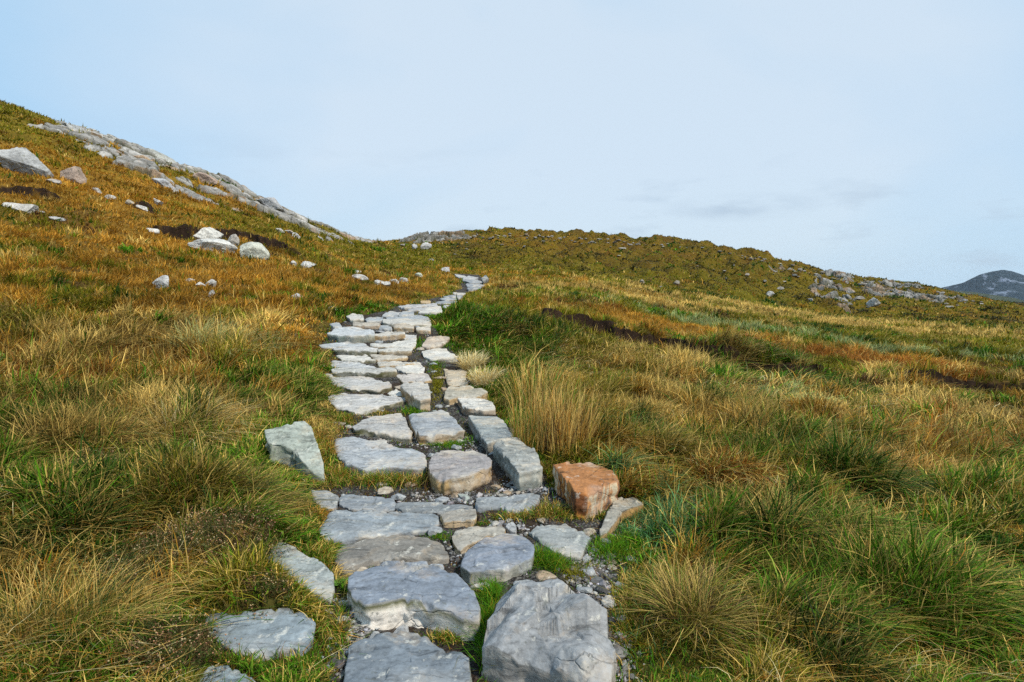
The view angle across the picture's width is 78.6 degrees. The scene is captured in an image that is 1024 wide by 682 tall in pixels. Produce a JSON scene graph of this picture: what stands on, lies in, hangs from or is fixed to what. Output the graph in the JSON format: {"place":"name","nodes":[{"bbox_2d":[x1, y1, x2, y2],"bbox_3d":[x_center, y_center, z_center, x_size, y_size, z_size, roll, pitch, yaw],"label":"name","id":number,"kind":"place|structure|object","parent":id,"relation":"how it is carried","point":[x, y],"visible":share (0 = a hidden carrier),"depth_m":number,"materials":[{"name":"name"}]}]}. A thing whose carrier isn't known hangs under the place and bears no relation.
{"place":"outdoors","nodes":[
{"label":"outdoors","id":0,"kind":"place"},
{"bbox_2d":[295,274,659,681],"bbox_3d":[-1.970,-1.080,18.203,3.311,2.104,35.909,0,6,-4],"label":"path","id":1,"kind":"structure","parent":0,"point":[496,470],"depth_m":3.07,"materials":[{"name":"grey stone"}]},
{"bbox_2d":[311,490,338,511],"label":"path stone","id":2,"kind":"object","parent":1,"relation":"on","point":[332,504],"visible":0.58,"depth_m":4.26,"materials":[{"name":"stone"}]},
{"bbox_2d":[319,342,368,348],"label":"path stone","id":3,"kind":"object","parent":1,"relation":"on","point":[337,345],"visible":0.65,"depth_m":9.09,"materials":[{"name":"stone"}]},
{"bbox_2d":[327,326,375,342],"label":"path stone","id":4,"kind":"object","parent":1,"relation":"on","point":[352,334],"visible":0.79,"depth_m":9.35,"materials":[{"name":"stone"}]},
{"bbox_2d":[331,360,375,368],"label":"path stone","id":5,"kind":"object","parent":1,"relation":"on","point":[349,364],"visible":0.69,"depth_m":8.08,"materials":[{"name":"stone"}]},
{"bbox_2d":[331,347,377,356],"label":"path stone","id":6,"kind":"object","parent":1,"relation":"on","point":[360,351],"visible":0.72,"depth_m":8.58,"materials":[{"name":"stone"}]},
{"bbox_2d":[346,313,363,323],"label":"path stone","id":7,"kind":"object","parent":1,"relation":"on","point":[352,317],"visible":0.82,"depth_m":10.86,"materials":[{"name":"stone"}]},
{"bbox_2d":[336,354,375,363],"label":"path stone","id":8,"kind":"object","parent":1,"relation":"on","point":[364,358],"visible":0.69,"depth_m":8.32,"materials":[{"name":"stone"}]},
{"bbox_2d":[326,373,391,394],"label":"path stone","id":9,"kind":"object","parent":1,"relation":"on","point":[362,384],"visible":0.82,"depth_m":7.25,"materials":[{"name":"stone"}]},
{"bbox_2d":[330,367,397,377],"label":"path stone","id":10,"kind":"object","parent":1,"relation":"on","point":[383,372],"visible":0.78,"depth_m":7.64,"materials":[{"name":"stone"}]},
{"bbox_2d":[352,322,379,328],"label":"path stone","id":11,"kind":"object","parent":1,"relation":"on","point":[368,325],"visible":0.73,"depth_m":10.18,"materials":[{"name":"stone"}]},
{"bbox_2d":[328,393,405,414],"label":"path stone","id":12,"kind":"object","parent":1,"relation":"on","point":[359,404],"visible":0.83,"depth_m":6.64,"materials":[{"name":"stone"}]},
{"bbox_2d":[339,494,396,511],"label":"path stone","id":13,"kind":"object","parent":1,"relation":"on","point":[355,503],"visible":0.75,"depth_m":4.25,"materials":[{"name":"stone"}]},
{"bbox_2d":[364,317,382,322],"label":"path stone","id":14,"kind":"object","parent":1,"relation":"on","point":[375,319],"visible":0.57,"depth_m":10.82,"materials":[{"name":"stone"}]},
{"bbox_2d":[319,510,439,546],"bbox_3d":[-0.815,1.221,3.887,0.739,0.253,0.468,-1,6,-12],"label":"path stone","id":15,"kind":"object","parent":1,"relation":"on","point":[346,527],"visible":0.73,"depth_m":3.85,"materials":[{"name":"stone"}]},
{"bbox_2d":[334,436,427,476],"bbox_3d":[-1.181,1.058,5.225,1.288,0.300,0.616,4,7,32],"label":"path stone","id":16,"kind":"object","parent":1,"relation":"on","point":[360,454],"visible":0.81,"depth_m":5.09,"materials":[{"name":"stone"}]},
{"bbox_2d":[352,413,412,442],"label":"path stone","id":17,"kind":"object","parent":1,"relation":"on","point":[394,427],"visible":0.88,"depth_m":5.83,"materials":[{"name":"stone"}]},
{"bbox_2d":[377,486,393,495],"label":"filler stone","id":18,"kind":"object","parent":1,"relation":"on","point":[384,490],"visible":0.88,"depth_m":4.46,"materials":[{"name":"stone"}]},
{"bbox_2d":[370,354,407,362],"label":"path stone","id":19,"kind":"object","parent":1,"relation":"on","point":[382,358],"visible":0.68,"depth_m":8.37,"materials":[{"name":"stone"}]},
{"bbox_2d":[374,331,404,340],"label":"path stone","id":20,"kind":"object","parent":1,"relation":"on","point":[387,335],"visible":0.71,"depth_m":9.40,"materials":[{"name":"stone"}]},
{"bbox_2d":[334,535,448,575],"bbox_3d":[-0.683,1.272,3.557,0.635,0.246,0.378,-2,6,-18],"label":"path stone","id":21,"kind":"object","parent":1,"relation":"on","point":[370,553],"visible":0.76,"depth_m":3.49,"materials":[{"name":"stone"}]},
{"bbox_2d":[370,338,416,348],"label":"path stone","id":22,"kind":"object","parent":1,"relation":"on","point":[409,343],"visible":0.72,"depth_m":9.03,"materials":[{"name":"stone"}]},
{"bbox_2d":[377,347,412,355],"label":"path stone","id":23,"kind":"object","parent":1,"relation":"on","point":[400,351],"visible":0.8,"depth_m":8.57,"materials":[{"name":"stone"}]},
{"bbox_2d":[390,493,405,500],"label":"filler stone","id":24,"kind":"object","parent":1,"relation":"on","point":[397,496],"visible":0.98,"depth_m":4.33,"materials":[{"name":"stone"}]},
{"bbox_2d":[377,361,420,367],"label":"path stone","id":25,"kind":"object","parent":1,"relation":"on","point":[393,364],"visible":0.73,"depth_m":8.11,"materials":[{"name":"stone"}]},
{"bbox_2d":[394,624,408,632],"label":"filler stone","id":26,"kind":"object","parent":1,"relation":"on","point":[403,627],"visible":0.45,"depth_m":2.83,"materials":[{"name":"stone"}]},
{"bbox_2d":[393,323,413,331],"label":"path stone","id":27,"kind":"object","parent":1,"relation":"on","point":[401,327],"visible":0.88,"depth_m":9.95,"materials":[{"name":"stone"}]},
{"bbox_2d":[382,318,430,327],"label":"path stone","id":28,"kind":"object","parent":1,"relation":"on","point":[413,322],"visible":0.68,"depth_m":10.40,"materials":[{"name":"stone"}]},
{"bbox_2d":[343,631,471,681],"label":"path stone","id":29,"kind":"object","parent":1,"relation":"on","point":[400,656],"visible":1,"depth_m":2.54,"materials":[{"name":"stone"}]},
{"bbox_2d":[386,314,430,320],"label":"path stone","id":30,"kind":"object","parent":1,"relation":"on","point":[419,317],"visible":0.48,"depth_m":11.01,"materials":[{"name":"stone"}]},
{"bbox_2d":[395,364,424,373],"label":"path stone","id":31,"kind":"object","parent":1,"relation":"on","point":[412,369],"visible":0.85,"depth_m":7.92,"materials":[{"name":"stone"}]},
{"bbox_2d":[398,304,421,309],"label":"path stone","id":32,"kind":"object","parent":1,"relation":"on","point":[406,307],"visible":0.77,"depth_m":13.10,"materials":[{"name":"stone"}]},
{"bbox_2d":[396,373,431,383],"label":"path stone","id":33,"kind":"object","parent":1,"relation":"on","point":[415,377],"visible":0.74,"depth_m":7.59,"materials":[{"name":"stone"}]},
{"bbox_2d":[400,382,430,410],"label":"path stone","id":34,"kind":"object","parent":1,"relation":"on","point":[417,395],"visible":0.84,"depth_m":6.69,"materials":[{"name":"stone"}]},
{"bbox_2d":[416,326,430,333],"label":"path stone","id":35,"kind":"object","parent":1,"relation":"on","point":[424,330],"visible":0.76,"depth_m":9.75,"materials":[{"name":"stone"}]},
{"bbox_2d":[418,306,442,314],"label":"path stone","id":36,"kind":"object","parent":1,"relation":"on","point":[433,310],"visible":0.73,"depth_m":11.93,"materials":[{"name":"stone"}]},
{"bbox_2d":[395,502,472,513],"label":"path stone","id":37,"kind":"object","parent":1,"relation":"on","point":[425,507],"visible":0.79,"depth_m":4.17,"materials":[{"name":"stone"}]},
{"bbox_2d":[428,526,442,536],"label":"filler stone","id":38,"kind":"object","parent":1,"relation":"on","point":[433,530],"visible":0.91,"depth_m":3.77,"materials":[{"name":"stone"}]},
{"bbox_2d":[408,410,464,444],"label":"path stone","id":39,"kind":"object","parent":1,"relation":"on","point":[438,426],"visible":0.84,"depth_m":5.83,"materials":[{"name":"stone"}]},
{"bbox_2d":[443,369,467,387],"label":"path stone","id":40,"kind":"object","parent":1,"relation":"on","point":[453,379],"visible":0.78,"depth_m":7.62,"materials":[{"name":"stone"}]},
{"bbox_2d":[440,509,476,527],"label":"path stone","id":41,"kind":"object","parent":1,"relation":"on","point":[457,518],"visible":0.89,"depth_m":3.93,"materials":[{"name":"stone"}]},
{"bbox_2d":[428,450,491,494],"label":"path stone","id":42,"kind":"object","parent":1,"relation":"on","point":[451,471],"visible":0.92,"depth_m":4.53,"materials":[{"name":"stone"}]},
{"bbox_2d":[444,385,487,404],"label":"path stone","id":43,"kind":"object","parent":1,"relation":"on","point":[453,394],"visible":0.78,"depth_m":6.89,"materials":[{"name":"stone"}]},
{"bbox_2d":[457,397,495,415],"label":"path stone","id":44,"kind":"object","parent":1,"relation":"on","point":[473,406],"visible":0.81,"depth_m":6.37,"materials":[{"name":"stone"}]},
{"bbox_2d":[452,526,505,554],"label":"path stone","id":45,"kind":"object","parent":1,"relation":"on","point":[464,540],"visible":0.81,"depth_m":3.70,"materials":[{"name":"stone"}]},
{"bbox_2d":[468,415,511,453],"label":"path stone","id":46,"kind":"object","parent":1,"relation":"on","point":[488,431],"visible":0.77,"depth_m":5.60,"materials":[{"name":"stone"}]},
{"bbox_2d":[460,533,534,584],"bbox_3d":[-0.078,1.251,3.403,0.465,0.243,0.352,-5,8,-44],"label":"path stone","id":47,"kind":"object","parent":1,"relation":"on","point":[505,556],"visible":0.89,"depth_m":3.33,"materials":[{"name":"stone"}]},
{"bbox_2d":[475,493,539,513],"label":"path stone","id":48,"kind":"object","parent":1,"relation":"on","point":[516,502],"visible":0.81,"depth_m":4.16,"materials":[{"name":"stone"}]},
{"bbox_2d":[505,522,516,533],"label":"path stone","id":49,"kind":"object","parent":1,"relation":"on","point":[510,528],"visible":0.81,"depth_m":3.80,"materials":[{"name":"stone"}]},
{"bbox_2d":[493,437,542,490],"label":"path stone","id":50,"kind":"object","parent":1,"relation":"on","point":[517,460],"visible":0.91,"depth_m":4.62,"materials":[{"name":"stone"}]},
{"bbox_2d":[535,570,557,581],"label":"filler stone","id":51,"kind":"object","parent":1,"relation":"on","point":[540,575],"visible":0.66,"depth_m":3.25,"materials":[{"name":"stone"}]},
{"bbox_2d":[481,578,616,681],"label":"path stone","id":52,"kind":"object","parent":1,"relation":"on","point":[552,630],"visible":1,"depth_m":2.49,"materials":[{"name":"stone"}]},
{"bbox_2d":[529,524,589,563],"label":"path stone","id":53,"kind":"object","parent":1,"relation":"on","point":[566,538],"visible":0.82,"depth_m":3.67,"materials":[{"name":"stone"}]},
{"bbox_2d":[576,587,592,593],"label":"filler stone","id":54,"kind":"object","parent":1,"relation":"on","point":[585,589],"visible":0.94,"depth_m":3.17,"materials":[{"name":"stone"}]},
{"bbox_2d":[583,567,594,576],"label":"filler stone","id":55,"kind":"object","parent":1,"relation":"on","point":[589,572],"visible":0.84,"depth_m":3.35,"materials":[{"name":"stone"}]},
{"bbox_2d":[601,595,615,607],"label":"filler stone","id":56,"kind":"object","parent":1,"relation":"on","point":[605,601],"visible":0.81,"depth_m":3.08,"materials":[{"name":"stone"}]},
{"bbox_2d":[0,100,1023,681],"bbox_3d":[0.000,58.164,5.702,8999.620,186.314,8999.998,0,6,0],"label":"ground","id":57,"kind":"structure","parent":0,"point":[184,232],"depth_m":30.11,"materials":[{"name":"plant"}]},
{"bbox_2d":[2,202,38,213],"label":"boulder","id":58,"kind":"object","parent":57,"relation":"on","point":[30,208],"visible":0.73,"depth_m":20.73,"materials":[{"name":"grey stone"}]},
{"bbox_2d":[0,147,53,177],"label":"boulder","id":59,"kind":"object","parent":57,"relation":"on","point":[22,159],"visible":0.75,"depth_m":28.20,"materials":[{"name":"grey stone"}]},
{"bbox_2d":[60,166,86,184],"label":"boulder","id":60,"kind":"object","parent":57,"relation":"on","point":[76,174],"visible":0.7,"depth_m":29.10,"materials":[{"name":"stone"}]},
{"bbox_2d":[38,442,142,470],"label":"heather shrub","id":61,"kind":"object","parent":57,"relation":"on","point":[85,455],"visible":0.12,"depth_m":4.21,"materials":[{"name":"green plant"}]},
{"bbox_2d":[0,545,253,675],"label":"grass tussock","id":62,"kind":"object","parent":57,"relation":"on","point":[13,607],"depth_m":2.49,"materials":[{"name":"green plant"}]},
{"bbox_2d":[67,520,211,594],"bbox_3d":[-1.779,1.050,3.039,0.623,0.271,0.632,0,6,0],"label":"heather shrub","id":63,"kind":"object","parent":57,"relation":"on","point":[145,542],"visible":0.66,"depth_m":3.00,"materials":[{"name":"green plant"}]},
{"bbox_2d":[152,275,168,288],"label":"boulder","id":64,"kind":"object","parent":57,"relation":"on","point":[163,279],"visible":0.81,"depth_m":13.36,"materials":[{"name":"grey stone"}]},
{"bbox_2d":[96,608,242,681],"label":"heather shrub","id":65,"kind":"object","parent":57,"relation":"on","point":[193,645],"visible":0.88,"depth_m":2.44,"materials":[{"name":"green plant"}]},
{"bbox_2d":[27,120,376,243],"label":"rock outcrop","id":66,"kind":"object","parent":57,"relation":"on","point":[135,156],"visible":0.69,"depth_m":41.40,"materials":[{"name":"grey stone"}]},
{"bbox_2d":[62,123,86,130],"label":"boulder","id":67,"kind":"object","parent":66,"relation":"on","point":[76,127],"visible":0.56,"depth_m":45.03,"materials":[{"name":"grey stone"}]},
{"bbox_2d":[147,149,176,162],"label":"boulder","id":68,"kind":"object","parent":66,"relation":"on","point":[161,156],"visible":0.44,"depth_m":45.66,"materials":[{"name":"grey stone"}]},
{"bbox_2d":[152,178,175,188],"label":"boulder","id":69,"kind":"object","parent":66,"relation":"on","point":[163,182],"visible":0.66,"depth_m":35.45,"materials":[{"name":"grey stone"}]},
{"bbox_2d":[193,172,217,184],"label":"boulder","id":70,"kind":"object","parent":66,"relation":"on","point":[207,177],"visible":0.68,"depth_m":41.98,"materials":[{"name":"stone"}]},
{"bbox_2d":[257,197,284,212],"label":"boulder","id":71,"kind":"object","parent":66,"relation":"on","point":[271,202],"visible":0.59,"depth_m":44.95,"materials":[{"name":"grey stone"}]},
{"bbox_2d":[116,387,298,453],"bbox_3d":[-2.536,0.618,5.062,1.803,0.520,1.748,0,6,0],"label":"grass tussock","id":72,"kind":"object","parent":57,"relation":"on","point":[183,413],"depth_m":5.05,"materials":[{"name":"green plant"}]},
{"bbox_2d":[193,227,223,239],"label":"boulder","id":73,"kind":"object","parent":57,"relation":"on","point":[207,233],"visible":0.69,"depth_m":24.12,"materials":[{"name":"grey stone"}]},
{"bbox_2d":[188,239,237,253],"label":"boulder","id":74,"kind":"object","parent":57,"relation":"on","point":[217,244],"visible":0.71,"depth_m":21.18,"materials":[{"name":"grey stone"}]},
{"bbox_2d":[140,497,294,574],"bbox_3d":[-1.479,1.047,3.203,0.731,0.397,0.688,0,6,0],"label":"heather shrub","id":75,"kind":"object","parent":57,"relation":"on","point":[222,537],"visible":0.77,"depth_m":3.20,"materials":[{"name":"green plant"}]},
{"bbox_2d":[142,311,300,355],"bbox_3d":[-3.556,-0.089,8.176,2.323,0.699,2.537,1,6,10],"label":"grass tussock","id":76,"kind":"object","parent":57,"relation":"on","point":[200,333],"depth_m":8.22,"materials":[{"name":"beige plant"}]},
{"bbox_2d":[200,665,254,681],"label":"loose rock","id":77,"kind":"object","parent":57,"relation":"on","point":[234,675],"visible":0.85,"depth_m":2.45,"materials":[{"name":"stone"}]},
{"bbox_2d":[227,234,239,245],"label":"boulder","id":78,"kind":"object","parent":57,"relation":"on","point":[233,239],"visible":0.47,"depth_m":22.06,"materials":[{"name":"grey stone"}]},
{"bbox_2d":[240,242,269,260],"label":"boulder","id":79,"kind":"object","parent":57,"relation":"on","point":[258,249],"visible":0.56,"depth_m":21.43,"materials":[{"name":"grey stone"}]},
{"bbox_2d":[204,608,315,660],"bbox_3d":[-1.113,1.340,2.749,0.507,0.231,0.326,0,6,0],"label":"loose rock","id":80,"kind":"object","parent":57,"relation":"on","point":[285,628],"visible":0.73,"depth_m":2.72,"materials":[{"name":"stone"}]},
{"bbox_2d":[235,564,300,620],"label":"heather shrub","id":81,"kind":"object","parent":57,"relation":"on","point":[272,588],"visible":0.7,"depth_m":2.90,"materials":[{"name":"green plant"}]},
{"bbox_2d":[265,421,324,483],"bbox_3d":[-1.617,0.914,4.840,0.648,0.528,0.274,3,6,25],"label":"loose rock","id":82,"kind":"object","parent":57,"relation":"on","point":[299,448],"visible":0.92,"depth_m":4.80,"materials":[{"name":"stone"}]},
{"bbox_2d":[269,542,334,604],"bbox_3d":[-1.082,1.259,3.240,0.632,0.260,0.212,4,7,34],"label":"loose rock","id":83,"kind":"object","parent":57,"relation":"on","point":[321,578],"visible":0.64,"depth_m":3.21,"materials":[{"name":"stone"}]},
{"bbox_2d":[399,230,471,243],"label":"rock outcrop","id":84,"kind":"object","parent":57,"relation":"on","point":[431,236],"visible":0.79,"depth_m":88.96,"materials":[{"name":"grey stone"}]},
{"bbox_2d":[422,336,449,349],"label":"loose rock","id":85,"kind":"object","parent":57,"relation":"on","point":[430,342],"visible":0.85,"depth_m":9.10,"materials":[{"name":"stone"}]},
{"bbox_2d":[422,348,457,361],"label":"loose rock","id":86,"kind":"object","parent":57,"relation":"on","point":[439,354],"visible":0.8,"depth_m":8.56,"materials":[{"name":"stone"}]},
{"bbox_2d":[300,277,650,681],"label":"grass","id":87,"kind":"structure","parent":57,"relation":"on","point":[542,558],"depth_m":3.75,"materials":[{"name":"green plant"}]},
{"bbox_2d":[449,349,507,370],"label":"grass tussock","id":88,"kind":"object","parent":57,"relation":"on","point":[471,361],"depth_m":8.08,"materials":[{"name":"beige plant"}]},
{"bbox_2d":[455,362,511,387],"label":"grass tussock","id":89,"kind":"object","parent":57,"relation":"on","point":[482,378],"depth_m":7.36,"materials":[{"name":"beige plant"}]},
{"bbox_2d":[0,309,1023,681],"bbox_3d":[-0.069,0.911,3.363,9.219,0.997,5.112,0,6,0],"label":"grass","id":90,"kind":"structure","parent":57,"relation":"on","point":[976,596],"depth_m":3.20,"materials":[{"name":"green plant"}]},
{"bbox_2d":[0,280,1023,516],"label":"grass","id":91,"kind":"structure","parent":57,"relation":"on","point":[64,350],"depth_m":7.15,"materials":[{"name":"plant"}]},
{"bbox_2d":[0,170,1023,400],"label":"grass","id":92,"kind":"structure","parent":57,"relation":"on","point":[831,348],"depth_m":17.75,"materials":[{"name":"plant"}]},
{"bbox_2d":[502,383,570,453],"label":"reed clump","id":93,"kind":"object","parent":57,"relation":"on","point":[523,433],"visible":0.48,"depth_m":5.12,"materials":[{"name":"beige plant"}]},
{"bbox_2d":[496,353,582,409],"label":"reed clump","id":94,"kind":"object","parent":57,"relation":"on","point":[526,390],"visible":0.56,"depth_m":6.46,"materials":[{"name":"beige plant"}]},
{"bbox_2d":[521,377,612,459],"bbox_3d":[0.483,0.615,5.158,0.853,0.711,0.875,0,6,0],"label":"reed clump","id":95,"kind":"object","parent":57,"relation":"on","point":[568,424],"visible":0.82,"depth_m":5.05,"materials":[{"name":"beige plant"}]},
{"bbox_2d":[553,462,619,518],"bbox_3d":[0.530,1.101,4.341,0.389,0.404,0.600,-1,6,-12],"label":"loose rock","id":96,"kind":"object","parent":57,"relation":"on","point":[581,489],"visible":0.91,"depth_m":4.20,"materials":[{"name":"stone"}]},
{"bbox_2d":[599,497,642,539],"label":"loose rock","id":97,"kind":"object","parent":57,"relation":"on","point":[617,511],"visible":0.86,"depth_m":4.07,"materials":[{"name":"stone"}]},
{"bbox_2d":[592,409,700,447],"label":"grass tussock","id":98,"kind":"object","parent":57,"relation":"on","point":[644,423],"depth_m":5.78,"materials":[{"name":"plant"}]},
{"bbox_2d":[599,545,825,673],"bbox_3d":[0.853,1.147,2.914,1.093,0.353,1.173,0,6,0],"label":"grass tussock","id":99,"kind":"object","parent":57,"relation":"on","point":[681,593],"depth_m":2.85,"materials":[{"name":"green plant"}]},
{"bbox_2d":[807,269,855,313],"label":"rock outcrop","id":100,"kind":"object","parent":57,"relation":"on","point":[826,282],"visible":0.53,"depth_m":72.92,"materials":[{"name":"grey stone"}]},
{"bbox_2d":[724,473,989,582],"bbox_3d":[2.019,1.012,3.721,1.671,0.476,1.735,-3,6,-29],"label":"grass tussock","id":101,"kind":"object","parent":57,"relation":"on","point":[810,511],"depth_m":3.74,"materials":[{"name":"green plant"}]},
{"bbox_2d":[866,297,880,306],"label":"boulder","id":102,"kind":"object","parent":57,"relation":"on","point":[873,302],"visible":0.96,"depth_m":60.66,"materials":[{"name":"grey stone"}]},
{"bbox_2d":[860,279,968,302],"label":"rock outcrop","id":103,"kind":"object","parent":57,"relation":"on","point":[878,290],"visible":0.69,"depth_m":74.43,"materials":[{"name":"grey stone"}]},
{"bbox_2d":[854,440,979,480],"bbox_3d":[3.309,1.010,5.150,1.674,0.414,1.447,-3,7,-31],"label":"grass tussock","id":104,"kind":"object","parent":57,"relation":"on","point":[909,463],"depth_m":5.17,"materials":[{"name":"green plant"}]},
{"bbox_2d":[0,0,1023,287],"label":"sky","id":105,"kind":"structure","parent":0,"point":[873,138],"materials":[{"name":"blue"}]},
{"bbox_2d":[895,280,1023,301],"bbox_3d":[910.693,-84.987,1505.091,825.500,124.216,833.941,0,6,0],"label":"distant hill","id":106,"kind":"structure","parent":0,"point":[997,297],"depth_m":1473.88,"materials":[{"name":"grey stone"}]},
{"bbox_2d":[943,270,1023,300],"bbox_3d":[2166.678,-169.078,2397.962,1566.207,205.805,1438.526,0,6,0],"label":"mountain","id":107,"kind":"structure","parent":0,"point":[1005,283],"depth_m":2320.70,"materials":[{"name":"grey stone"}]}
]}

